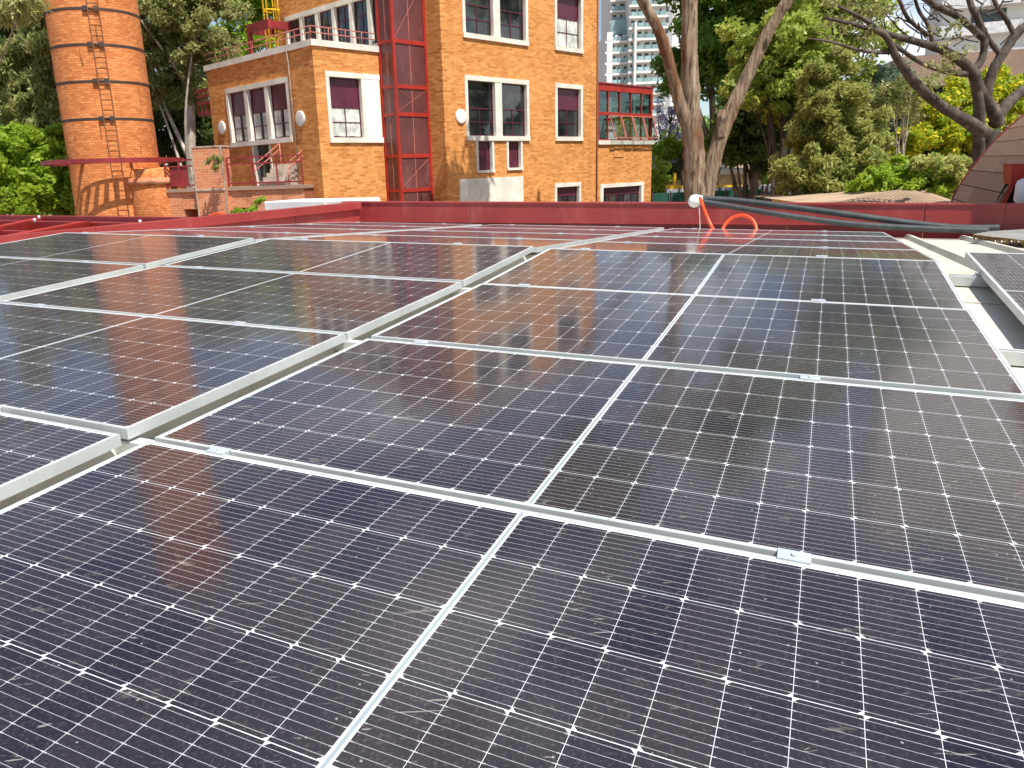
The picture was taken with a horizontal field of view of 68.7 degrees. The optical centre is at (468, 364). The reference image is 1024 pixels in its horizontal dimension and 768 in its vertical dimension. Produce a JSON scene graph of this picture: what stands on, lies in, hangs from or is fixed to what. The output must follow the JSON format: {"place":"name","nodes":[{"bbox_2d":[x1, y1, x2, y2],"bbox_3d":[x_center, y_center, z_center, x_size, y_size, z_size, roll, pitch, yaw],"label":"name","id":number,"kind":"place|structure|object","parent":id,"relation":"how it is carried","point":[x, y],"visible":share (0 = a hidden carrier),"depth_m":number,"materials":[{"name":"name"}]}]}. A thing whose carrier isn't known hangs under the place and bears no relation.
{"place":"outdoors","nodes":[
{"label":"outdoors","id":0,"kind":"place"},
{"bbox_2d":[264,197,379,209],"bbox_3d":[-2.909,-2.254,15.305,2.013,2.200,1.230,6,17,29],"label":"white tank","id":1,"kind":"object","parent":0,"point":[279,204],"visible":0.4,"depth_m":14.73,"materials":[{"name":"paint"}]},
{"bbox_2d":[143,0,929,164],"label":"sky","id":2,"kind":"structure","parent":0,"point":[912,49],"materials":[{"name":"white"}]},
{"bbox_2d":[598,0,668,141],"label":"apartment tower","id":3,"kind":"structure","parent":0,"point":[628,49],"depth_m":214.36,"materials":[{"name":"white concrete"}]},
{"bbox_2d":[663,0,681,138],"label":"apartment tower","id":4,"kind":"structure","parent":0,"point":[673,40],"depth_m":232.60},
{"bbox_2d":[665,173,742,189],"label":"yellow rail","id":5,"kind":"object","parent":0,"point":[673,186],"visible":0.31,"depth_m":41.89,"materials":[{"name":"metal"}]},
{"bbox_2d":[636,0,793,201],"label":"forked eucalyptus","id":6,"kind":"object","parent":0,"point":[701,172],"visible":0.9,"depth_m":25.26,"materials":[{"name":"brown plant"}]},
{"bbox_2d":[742,184,770,192],"bbox_3d":[15.193,-6.853,39.684,1.601,5.300,0.110,-2,15,0],"label":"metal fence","id":7,"kind":"object","parent":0,"point":[763,186],"visible":0.16,"depth_m":39.06,"materials":[{"name":"metal"}]},
{"bbox_2d":[760,191,771,200],"bbox_3d":[14.783,-6.071,37.300,0.753,5.012,0.110,-2,15,0],"label":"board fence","id":8,"kind":"object","parent":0,"point":[766,199],"visible":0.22,"depth_m":36.70,"materials":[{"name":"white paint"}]},
{"bbox_2d":[761,49,1023,195],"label":"parking deck","id":9,"kind":"structure","parent":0,"point":[1014,59],"depth_m":74.25,"materials":[{"name":"grey concrete"}]},
{"bbox_2d":[807,0,1023,165],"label":"spreading fig","id":10,"kind":"object","parent":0,"point":[980,130],"visible":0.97,"depth_m":18.39,"materials":[{"name":"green plant"}]},
{"bbox_2d":[925,0,1023,54],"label":"balconied block","id":11,"kind":"structure","parent":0,"point":[998,31],"depth_m":95.40,"materials":[{"name":"concrete"}]},
{"bbox_2d":[971,8,1006,22],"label":"window","id":12,"kind":"structure","parent":11,"relation":"in","point":[985,18],"depth_m":95.31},
{"bbox_2d":[973,229,1023,246],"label":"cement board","id":13,"kind":"object","parent":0,"point":[1015,236],"visible":0.95,"depth_m":7.66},
{"label":"ground","id":14,"kind":"structure","parent":0,"visible":0},
{"bbox_2d":[0,0,28,125],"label":"evergreen tree","id":15,"kind":"object","parent":14,"relation":"on","point":[4,36],"visible":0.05,"depth_m":39.38,"materials":[{"name":"green plant"}]},
{"bbox_2d":[0,0,54,63],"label":"drooping tree","id":16,"kind":"object","parent":14,"relation":"on","point":[17,14],"visible":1,"depth_m":20.11,"materials":[{"name":"green plant"}]},
{"bbox_2d":[0,2,60,215],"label":"evergreen tree","id":17,"kind":"object","parent":14,"relation":"on","point":[37,105],"visible":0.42,"depth_m":34.56,"materials":[{"name":"green plant"}]},
{"bbox_2d":[0,121,75,215],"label":"broadleaf bush","id":18,"kind":"object","parent":14,"relation":"on","point":[30,184],"visible":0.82,"depth_m":32.25,"materials":[{"name":"green plant"}]},
{"bbox_2d":[43,0,159,215],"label":"chimney","id":19,"kind":"object","parent":14,"relation":"on","point":[69,32],"visible":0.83,"depth_m":27.11,"materials":[{"name":"brick"}]},
{"bbox_2d":[86,0,128,215],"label":"stack ladder","id":20,"kind":"object","parent":19,"relation":"attached to","point":[107,104],"visible":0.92,"depth_m":26.83,"materials":[{"name":"orange metal"}]},
{"bbox_2d":[40,157,183,166],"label":"ring platform","id":21,"kind":"structure","parent":19,"relation":"attached to","point":[59,163],"depth_m":26.86,"materials":[{"name":"red metal"}]},
{"bbox_2d":[128,167,185,216],"bbox_3d":[-11.724,-4.054,29.209,2.400,7.038,2.400,-2,15,0],"label":"brick flue","id":22,"kind":"object","parent":14,"relation":"on","point":[150,196],"visible":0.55,"depth_m":27.66,"materials":[{"name":"brick"}]},
{"bbox_2d":[148,65,213,166],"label":"shade tree","id":23,"kind":"object","parent":14,"relation":"on","point":[204,131],"visible":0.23,"depth_m":42.84,"materials":[{"name":"green plant"}]},
{"bbox_2d":[137,0,255,187],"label":"grey leaved tree","id":24,"kind":"object","parent":14,"relation":"on","point":[178,37],"visible":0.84,"depth_m":36.32,"materials":[{"name":"green plant"}]},
{"bbox_2d":[192,24,219,79],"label":"tree","id":25,"kind":"object","parent":14,"relation":"on","point":[211,26],"depth_m":63.78,"materials":[{"name":"green plant"}]},
{"bbox_2d":[189,145,232,216],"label":"brick pier","id":26,"kind":"structure","parent":14,"relation":"on","point":[212,193],"depth_m":27.10,"materials":[{"name":"brick"}]},
{"bbox_2d":[202,153,223,172],"bbox_3d":[-8.906,-7.064,26.219,0.850,0.695,0.487,-7,15,-19],"label":"fern tuft","id":27,"kind":"object","parent":26,"relation":"attached to","point":[216,163],"visible":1,"depth_m":26.16,"materials":[{"name":"green plant"}]},
{"bbox_2d":[163,154,313,216],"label":"brick walkway","id":28,"kind":"structure","parent":14,"relation":"on","point":[183,202],"depth_m":27.16,"materials":[{"name":"orange brick"}]},
{"bbox_2d":[254,143,302,185],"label":"staircase","id":29,"kind":"structure","parent":28,"relation":"on","point":[287,172],"depth_m":27.38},
{"bbox_2d":[207,0,279,62],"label":"light green tree","id":30,"kind":"object","parent":14,"relation":"on","point":[240,32],"visible":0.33,"depth_m":47.08,"materials":[{"name":"green plant"}]},
{"bbox_2d":[230,196,266,213],"bbox_3d":[-4.461,-0.474,16.323,0.824,6.256,0.571,-2,15,0],"label":"shrub","id":31,"kind":"object","parent":14,"relation":"on","point":[258,200],"visible":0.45,"depth_m":15.57,"materials":[{"name":"green plant"}]},
{"bbox_2d":[246,19,290,53],"bbox_3d":[-8.014,-9.336,36.567,1.830,13.310,3.680,12,20,43],"label":"pergola","id":32,"kind":"object","parent":14,"relation":"on","point":[259,27],"visible":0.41,"depth_m":33.77,"materials":[{"name":"red metal"}]},
{"bbox_2d":[203,0,657,201],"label":"brick building","id":33,"kind":"structure","parent":14,"relation":"on","point":[440,100],"depth_m":29.31,"materials":[{"name":"orange brick"}]},
{"bbox_2d":[195,88,214,145],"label":"red balcony","id":34,"kind":"structure","parent":33,"relation":"attached to","point":[206,113],"depth_m":32.72,"materials":[{"name":"metal"}]},
{"bbox_2d":[225,77,293,147],"bbox_3d":[-8.024,-9.649,28.847,4.543,2.254,0.335,12,20,43],"label":"window","id":35,"kind":"structure","parent":33,"relation":"in","point":[259,113],"depth_m":28.86,"materials":[{"name":"beige concrete"}]},
{"bbox_2d":[252,144,272,185],"bbox_3d":[-7.943,-7.781,29.335,1.357,1.610,0.270,12,20,43],"label":"door","id":36,"kind":"structure","parent":33,"relation":"in","point":[260,150],"depth_m":29.55,"materials":[{"name":"white glass"}]},
{"bbox_2d":[262,0,282,49],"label":"caged ladder","id":37,"kind":"object","parent":33,"relation":"attached to","point":[267,12],"visible":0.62,"depth_m":33.76,"materials":[{"name":"metal"}]},
{"bbox_2d":[284,0,376,45],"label":"window","id":38,"kind":"structure","parent":33,"relation":"in","point":[355,15],"depth_m":31.43,"materials":[{"name":"beige concrete"}]},
{"bbox_2d":[324,71,368,142],"bbox_3d":[-4.461,-9.285,27.077,0.335,2.415,1.702,12,20,43],"label":"window","id":39,"kind":"structure","parent":33,"relation":"in","point":[345,91],"depth_m":27.12,"materials":[{"name":"white wood"}]},
{"bbox_2d":[476,141,494,172],"bbox_3d":[0.603,-8.378,30.156,0.335,1.242,1.035,12,20,43],"label":"window","id":40,"kind":"structure","parent":33,"relation":"in","point":[485,161],"depth_m":30.25,"materials":[{"name":"white"}]},
{"bbox_2d":[461,0,528,45],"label":"window","id":41,"kind":"structure","parent":33,"relation":"in","point":[502,21],"depth_m":29.41,"materials":[{"name":"white wood"}]},
{"bbox_2d":[464,75,530,140],"bbox_3d":[1.144,-10.323,30.294,0.335,2.415,3.829,12,20,43],"label":"window","id":42,"kind":"structure","parent":33,"relation":"in","point":[496,109],"depth_m":30.19,"materials":[{"name":"beige concrete"}]},
{"bbox_2d":[506,141,523,169],"bbox_3d":[1.858,-8.771,31.384,0.335,1.185,1.001,12,20,43],"label":"window","id":43,"kind":"structure","parent":33,"relation":"in","point":[514,149],"depth_m":31.49,"materials":[{"name":"beige concrete"}]},
{"bbox_2d":[554,182,580,201],"bbox_3d":[4.505,-7.430,34.459,0.335,1.852,1.978,12,20,43],"label":"window","id":44,"kind":"structure","parent":33,"relation":"in","point":[563,192],"depth_m":34.42,"materials":[{"name":"beige concrete"}]},
{"bbox_2d":[554,0,583,53],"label":"window","id":45,"kind":"structure","parent":33,"relation":"in","point":[568,14],"depth_m":32.74,"materials":[{"name":"beige concrete"}]},
{"bbox_2d":[555,83,583,140],"bbox_3d":[4.429,-11.281,33.529,0.335,2.415,2.024,12,20,43],"label":"window","id":46,"kind":"structure","parent":33,"relation":"in","point":[568,97],"depth_m":33.63,"materials":[{"name":"beige concrete"}]},
{"bbox_2d":[600,182,643,201],"bbox_3d":[7.652,-8.151,37.603,0.335,1.909,3.899,12,20,43],"label":"window","id":47,"kind":"structure","parent":33,"relation":"in","point":[631,191],"depth_m":37.62,"materials":[{"name":"beige concrete"}]},
{"bbox_2d":[0,234,1023,509],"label":"roof","id":48,"kind":"structure","parent":14,"relation":"on","point":[1000,324],"depth_m":3.47,"materials":[{"name":"beige concrete"}]},
{"bbox_2d":[0,407,121,500],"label":"solar panel","id":49,"kind":"object","parent":48,"relation":"on","point":[34,451],"visible":1,"depth_m":2.10,"materials":[{"name":"glass"}]},
{"bbox_2d":[0,257,143,300],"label":"solar panel","id":50,"kind":"object","parent":48,"relation":"on","point":[20,277],"visible":0.93,"depth_m":5.01,"materials":[{"name":"glass"}]},
{"bbox_2d":[0,215,188,234],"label":"steel roof frame","id":51,"kind":"object","parent":48,"relation":"on","point":[14,224],"visible":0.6,"depth_m":11.77,"materials":[{"name":"metal"}]},
{"bbox_2d":[0,232,253,268],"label":"solar panel","id":52,"kind":"object","parent":48,"relation":"on","point":[147,251],"visible":0.96,"depth_m":6.04,"materials":[{"name":"glass"}]},
{"bbox_2d":[114,437,154,453],"bbox_3d":[-1.815,0.159,2.603,2.550,0.096,0.042,5,16,25],"label":"mounting rail","id":53,"kind":"object","parent":48,"relation":"on","point":[129,444],"depth_m":2.22,"materials":[{"name":"metal"}]},
{"bbox_2d":[0,302,345,439],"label":"solar panel","id":54,"kind":"object","parent":53,"relation":"on","point":[127,376],"visible":1,"depth_m":2.87,"materials":[{"name":"glass"}]},
{"bbox_2d":[0,202,361,243],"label":"side parapet","id":55,"kind":"structure","parent":48,"relation":"on","point":[341,212],"depth_m":9.97,"materials":[{"name":"metal"}]},
{"bbox_2d":[88,229,335,242],"bbox_3d":[-2.547,-1.248,7.202,2.279,0.042,1.164,6,14,24],"label":"solar panel","id":56,"kind":"object","parent":48,"relation":"on","point":[258,236],"visible":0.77,"depth_m":7.20,"materials":[{"name":"glass"}]},
{"bbox_2d":[165,226,396,234],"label":"solar panel","id":57,"kind":"object","parent":48,"relation":"on","point":[299,230],"visible":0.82,"depth_m":8.14,"materials":[{"name":"glass"}]},
{"bbox_2d":[242,224,443,230],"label":"solar panel","id":58,"kind":"object","parent":48,"relation":"on","point":[400,228],"visible":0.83,"depth_m":9.23,"materials":[{"name":"glass"}]},
{"bbox_2d":[333,340,361,350],"bbox_3d":[-1.335,-0.167,3.585,2.550,0.096,0.042,5,16,25],"label":"mounting rail","id":59,"kind":"object","parent":48,"relation":"on","point":[342,346],"depth_m":3.20,"materials":[{"name":"metal"}]},
{"bbox_2d":[0,266,461,340],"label":"solar panel","id":60,"kind":"object","parent":59,"relation":"on","point":[351,307],"visible":0.94,"depth_m":4.01,"materials":[{"name":"glass"}]},
{"bbox_2d":[305,222,481,227],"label":"solar panel","id":61,"kind":"object","parent":48,"relation":"on","point":[444,225],"visible":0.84,"depth_m":10.22,"materials":[{"name":"glass"}]},
{"bbox_2d":[287,234,583,252],"bbox_3d":[-0.308,-1.018,6.173,2.279,0.042,1.164,6,14,24],"label":"solar panel","id":62,"kind":"object","parent":48,"relation":"on","point":[540,245],"visible":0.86,"depth_m":6.13,"materials":[{"name":"glass"}]},
{"bbox_2d":[450,287,469,295],"bbox_3d":[-0.856,-0.492,4.566,2.550,0.096,0.042,5,16,25],"label":"mounting rail","id":63,"kind":"object","parent":48,"relation":"on","point":[459,291],"depth_m":4.18,"materials":[{"name":"metal"}]},
{"bbox_2d":[163,238,533,286],"bbox_3d":[-0.814,-0.739,5.150,2.279,0.042,1.164,6,20,24],"label":"solar panel","id":64,"kind":"object","parent":63,"relation":"on","point":[466,264],"visible":0.94,"depth_m":5.02,"materials":[{"name":"glass"}]},
{"bbox_2d":[361,230,617,243],"bbox_3d":[0.181,-1.240,7.197,2.279,0.045,1.164,6,14,24],"label":"solar panel","id":65,"kind":"object","parent":48,"relation":"on","point":[587,238],"visible":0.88,"depth_m":7.12,"materials":[{"name":"glass"}]},
{"bbox_2d":[0,440,1023,767],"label":"solar panel","id":66,"kind":"object","parent":48,"relation":"on","point":[174,606],"visible":1,"depth_m":1.24,"materials":[{"name":"glass"}]},
{"bbox_2d":[419,227,643,237],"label":"solar panel","id":67,"kind":"object","parent":48,"relation":"on","point":[621,233],"visible":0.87,"depth_m":8.16,"materials":[{"name":"glass"}]},
{"bbox_2d":[464,224,663,232],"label":"solar panel","id":68,"kind":"object","parent":48,"relation":"on","point":[648,229],"visible":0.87,"depth_m":9.20,"materials":[{"name":"glass"}]},
{"bbox_2d":[154,338,1023,602],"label":"solar panel","id":69,"kind":"object","parent":48,"relation":"on","point":[925,487],"visible":0.94,"depth_m":1.97,"materials":[{"name":"glass"}]},
{"bbox_2d":[341,201,1023,239],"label":"parapet","id":70,"kind":"structure","parent":48,"relation":"on","point":[671,215],"depth_m":10.54,"materials":[{"name":"metal"}]},
{"bbox_2d":[371,283,1023,399],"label":"solar panel","id":71,"kind":"object","parent":48,"relation":"on","point":[951,350],"visible":0.93,"depth_m":2.98,"materials":[{"name":"glass"}]},
{"bbox_2d":[482,248,967,308],"bbox_3d":[1.354,-0.506,4.169,2.279,0.042,1.164,6,20,24],"label":"solar panel","id":72,"kind":"object","parent":48,"relation":"on","point":[917,283],"visible":0.82,"depth_m":4.05,"materials":[{"name":"glass"}]},
{"bbox_2d":[721,214,757,229],"bbox_3d":[3.432,-1.763,9.445,0.454,0.272,0.179,5,16,25],"label":"orange hose","id":73,"kind":"object","parent":48,"relation":"on","point":[728,220],"visible":0.77,"depth_m":9.46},
{"bbox_2d":[561,241,939,261],"bbox_3d":[1.851,-0.783,5.172,2.279,0.042,1.164,6,14,24],"label":"solar panel","id":74,"kind":"object","parent":48,"relation":"on","point":[797,251],"visible":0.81,"depth_m":5.14,"materials":[{"name":"glass"}]},
{"bbox_2d":[601,235,916,249],"bbox_3d":[2.340,-1.006,6.196,2.279,0.045,1.164,6,14,24],"label":"solar panel","id":75,"kind":"object","parent":48,"relation":"on","point":[786,242],"visible":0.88,"depth_m":6.13,"materials":[{"name":"glass"}]},
{"bbox_2d":[631,231,901,241],"bbox_3d":[2.828,-1.228,7.221,2.279,0.042,1.164,6,14,24],"label":"solar panel","id":76,"kind":"object","parent":48,"relation":"on","point":[787,236],"visible":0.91,"depth_m":7.17,"materials":[{"name":"glass"}]},
{"bbox_2d":[654,228,889,235],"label":"solar panel","id":77,"kind":"object","parent":48,"relation":"on","point":[851,233],"visible":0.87,"depth_m":8.19,"materials":[{"name":"glass"}]},
{"bbox_2d":[703,199,989,233],"bbox_3d":[4.491,-1.833,9.183,3.216,0.445,0.138,5,16,26],"label":"grey pipe","id":78,"kind":"object","parent":48,"relation":"on","point":[886,226],"visible":0.98,"depth_m":9.10,"materials":[{"name":"plastic"}]},
{"bbox_2d":[699,197,714,228],"bbox_3d":[3.076,-1.909,9.630,0.084,0.482,0.576,-4,15,-8],"label":"orange hose","id":79,"kind":"object","parent":78,"relation":"hanging from","point":[706,213],"visible":0.76,"depth_m":9.61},
{"bbox_2d":[703,196,999,230],"bbox_3d":[4.564,-1.884,9.252,3.358,0.460,0.108,6,16,27],"label":"grey pipe","id":80,"kind":"object","parent":48,"relation":"on","point":[834,212],"visible":0.87,"depth_m":9.23,"materials":[{"name":"plastic"}]},
{"bbox_2d":[688,194,702,228],"bbox_3d":[3.006,-2.015,9.934,0.206,0.471,0.379,4,16,22],"label":"lamp","id":81,"kind":"object","parent":80,"relation":"attached to","point":[693,201],"visible":0.85,"depth_m":9.93,"materials":[{"name":"white plastic"}]},
{"bbox_2d":[948,275,989,286],"bbox_3d":[3.297,-0.384,3.714,3.000,0.111,0.047,5,16,25],"label":"mounting rail","id":82,"kind":"object","parent":48,"relation":"on","point":[964,280],"depth_m":3.98,"materials":[{"name":"metal"}]},
{"bbox_2d":[973,268,984,276],"bbox_3d":[2.713,-0.490,3.973,0.043,0.043,0.042,5,16,25],"label":"end clamp","id":83,"kind":"object","parent":82,"relation":"attached to","point":[976,274],"visible":0.98,"depth_m":3.97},
{"bbox_2d":[965,252,1023,324],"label":"solar panel","id":84,"kind":"object","parent":82,"relation":"on","point":[1002,275],"visible":1,"depth_m":3.83,"materials":[{"name":"glass"}]},
{"bbox_2d":[964,301,1005,304],"bbox_3d":[2.941,-0.256,3.446,1.400,0.032,0.012,5,16,25],"label":"roof lap","id":85,"kind":"object","parent":48,"relation":"on","point":[984,302],"depth_m":3.64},
{"bbox_2d":[951,114,1023,228],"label":"timber vault","id":86,"kind":"object","parent":48,"relation":"on","point":[995,173],"visible":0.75,"depth_m":11.23,"materials":[{"name":"brown wood"}]},
{"bbox_2d":[998,348,1023,365],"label":"mounting rail","id":87,"kind":"object","parent":48,"relation":"on","point":[1015,357],"depth_m":2.72,"materials":[{"name":"metal"}]},
{"bbox_2d":[1013,178,1023,202],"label":"white drum","id":88,"kind":"object","parent":48,"relation":"on","point":[1019,193],"visible":0.87,"depth_m":9.20,"materials":[{"name":"plastic"}]},
{"bbox_2d":[651,156,672,192],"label":"leafy tree","id":89,"kind":"object","parent":14,"relation":"on","point":[657,183],"visible":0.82,"depth_m":42.52,"materials":[{"name":"green plant"}]},
{"bbox_2d":[652,94,681,140],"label":"jacaranda","id":90,"kind":"object","parent":14,"relation":"on","point":[671,124],"visible":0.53,"depth_m":47.65,"materials":[{"name":"purple plant"}]},
{"bbox_2d":[658,148,683,184],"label":"dark tree","id":91,"kind":"object","parent":14,"relation":"on","point":[677,168],"visible":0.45,"depth_m":43.48,"materials":[{"name":"green plant"}]},
{"bbox_2d":[652,126,709,159],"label":"leafy tree","id":92,"kind":"object","parent":14,"relation":"on","point":[668,148],"visible":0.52,"depth_m":44.91,"materials":[{"name":"green plant"}]},
{"bbox_2d":[651,152,727,192],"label":"house","id":93,"kind":"structure","parent":14,"relation":"on","point":[673,161],"depth_m":44.81,"materials":[{"name":"beige concrete"}]},
{"bbox_2d":[665,186,735,201],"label":"metal fence","id":94,"kind":"object","parent":14,"relation":"on","point":[682,190],"visible":0.16,"depth_m":40.06,"materials":[{"name":"metal"}]},
{"bbox_2d":[651,188,763,201],"bbox_3d":[11.949,-6.176,37.762,5.541,5.184,0.110,-2,15,0],"label":"net fence","id":95,"kind":"object","parent":14,"relation":"on","point":[664,197],"visible":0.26,"depth_m":37.20,"materials":[{"name":"metal"}]},
{"bbox_2d":[649,0,766,184],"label":"shade foliage tree","id":96,"kind":"object","parent":14,"relation":"on","point":[714,66],"visible":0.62,"depth_m":41.72,"materials":[{"name":"green plant"}]},
{"bbox_2d":[659,115,774,184],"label":"distant wood tree","id":97,"kind":"object","parent":14,"relation":"on","point":[764,180],"depth_m":62.68,"materials":[{"name":"green plant"}]},
{"bbox_2d":[718,165,760,185],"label":"building","id":98,"kind":"structure","parent":14,"relation":"on","point":[724,177],"depth_m":48.67,"materials":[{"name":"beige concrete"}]},
{"bbox_2d":[704,80,789,199],"bbox_3d":[12.858,-7.717,33.630,4.536,10.417,5.293,5,16,25],"label":"shadow tree","id":99,"kind":"object","parent":14,"relation":"on","point":[745,142],"visible":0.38,"depth_m":32.35,"materials":[{"name":"green plant"}]},
{"bbox_2d":[714,7,841,194],"bbox_3d":[12.105,-7.714,30.026,5.019,12.238,3.747,-2,15,0],"label":"slender tree","id":100,"kind":"object","parent":14,"relation":"on","point":[791,50],"visible":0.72,"depth_m":28.65,"materials":[{"name":"green plant"}]},
{"bbox_2d":[746,0,909,83],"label":"tall tree","id":101,"kind":"object","parent":14,"relation":"on","point":[815,6],"visible":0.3,"depth_m":39.81,"materials":[{"name":"green plant"}]},
{"bbox_2d":[766,46,895,195],"bbox_3d":[13.230,-6.106,27.382,4.498,10.455,4.074,3,15,18],"label":"tree","id":102,"kind":"object","parent":14,"relation":"on","point":[826,155],"visible":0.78,"depth_m":26.16,"materials":[{"name":"green plant"}]},
{"bbox_2d":[756,189,950,235],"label":"shed","id":103,"kind":"structure","parent":14,"relation":"on","point":[906,196],"depth_m":22.85,"materials":[{"name":"brown concrete"}]},
{"bbox_2d":[840,57,927,150],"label":"filler tree","id":104,"kind":"object","parent":14,"relation":"on","point":[877,76],"visible":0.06,"depth_m":41.26,"materials":[{"name":"green plant"}]},
{"bbox_2d":[844,152,956,199],"bbox_3d":[14.133,-3.650,25.086,3.366,6.716,3.655,-2,15,0],"label":"green shrub","id":105,"kind":"object","parent":14,"relation":"on","point":[885,176],"visible":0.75,"depth_m":23.86,"materials":[{"name":"green plant"}]},
{"bbox_2d":[865,61,944,164],"bbox_3d":[16.707,-6.572,29.510,2.931,9.950,2.403,1,15,12],"label":"white trunk tree","id":106,"kind":"object","parent":14,"relation":"on","point":[891,95],"visible":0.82,"depth_m":28.31,"materials":[{"name":"green plant"}]},
{"bbox_2d":[904,152,971,196],"bbox_3d":[14.740,-3.431,24.166,1.808,6.698,2.122,-13,18,-36],"label":"seeding shrub","id":107,"kind":"object","parent":14,"relation":"on","point":[955,170],"visible":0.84,"depth_m":23.09,"materials":[{"name":"green plant"}]},
{"bbox_2d":[874,126,1006,167],"bbox_3d":[24.997,-8.642,39.802,8.246,8.335,6.299,2,15,14],"label":"dark hedge tree","id":108,"kind":"object","parent":14,"relation":"on","point":[926,152],"visible":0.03,"depth_m":37.61,"materials":[{"name":"green plant"}]},
{"bbox_2d":[887,63,1023,170],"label":"yellow flowering tree","id":109,"kind":"object","parent":14,"relation":"on","point":[935,128],"visible":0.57,"depth_m":35.32,"materials":[{"name":"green plant"}]}
]}

